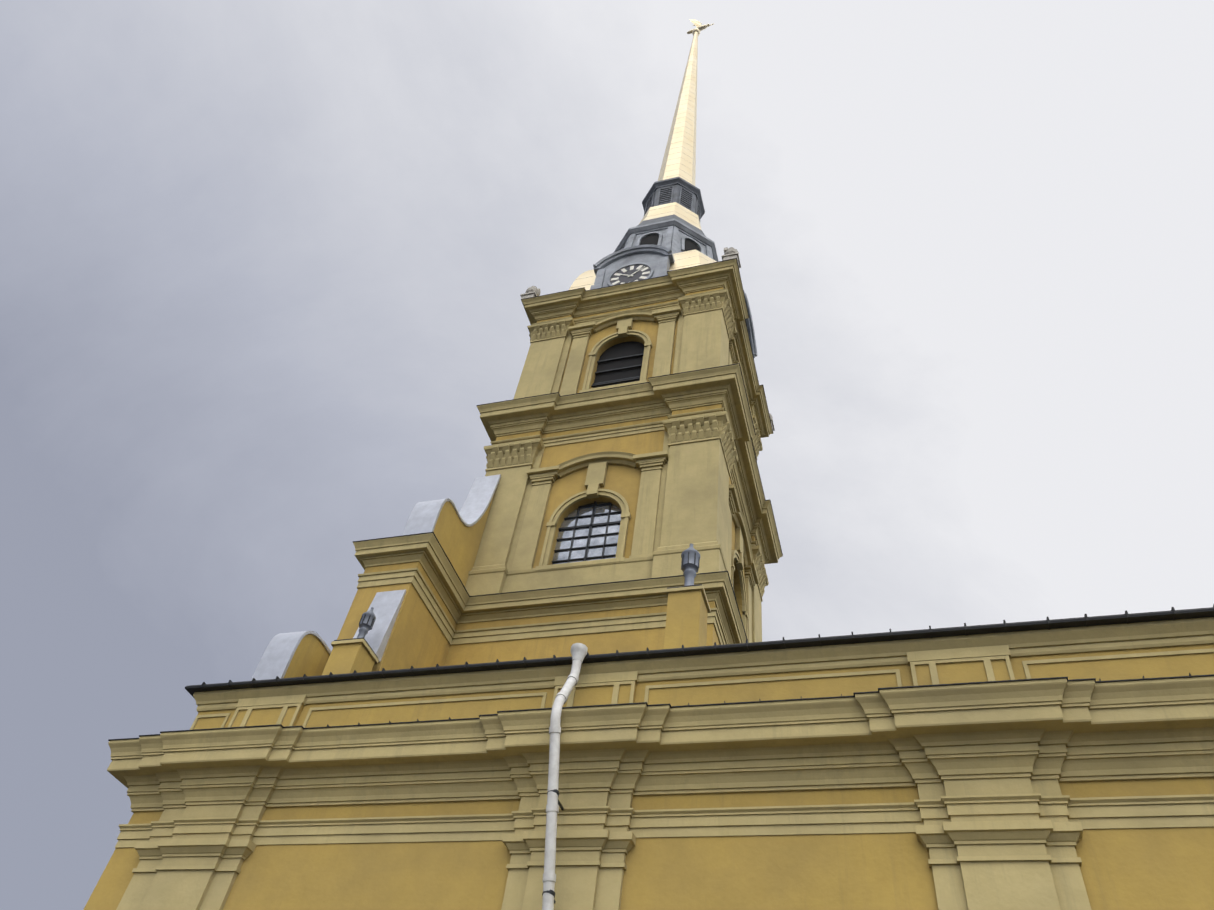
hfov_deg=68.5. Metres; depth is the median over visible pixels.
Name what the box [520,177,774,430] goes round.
tower dome lantern
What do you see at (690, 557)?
finial
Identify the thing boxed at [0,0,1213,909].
sky
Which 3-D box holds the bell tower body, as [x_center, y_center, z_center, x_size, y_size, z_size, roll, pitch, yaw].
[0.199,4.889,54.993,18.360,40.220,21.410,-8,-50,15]
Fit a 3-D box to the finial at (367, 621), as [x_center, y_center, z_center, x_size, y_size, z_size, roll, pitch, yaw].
[-10.490,7.479,38.629,0.620,2.240,0.620,-8,-50,15]
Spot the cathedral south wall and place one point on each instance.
(1055, 764)
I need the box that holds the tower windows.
[509,307,758,642]
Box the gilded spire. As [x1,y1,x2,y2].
[658,32,697,185]
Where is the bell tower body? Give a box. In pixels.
[337,258,782,671]
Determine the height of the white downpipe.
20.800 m
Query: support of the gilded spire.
on the tower dome lantern
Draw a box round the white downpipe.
[542,643,587,909]
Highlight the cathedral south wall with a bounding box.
[83,604,1213,909]
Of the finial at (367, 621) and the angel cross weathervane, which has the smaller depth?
the finial at (367, 621)
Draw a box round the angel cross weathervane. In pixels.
[687,19,713,35]
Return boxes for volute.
[251,631,330,680]
[403,474,500,585]
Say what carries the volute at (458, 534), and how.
on the bell tower body
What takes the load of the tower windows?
on the bell tower body
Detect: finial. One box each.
[357,607,375,637]
[681,543,699,585]
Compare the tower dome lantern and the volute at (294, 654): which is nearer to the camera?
the volute at (294, 654)

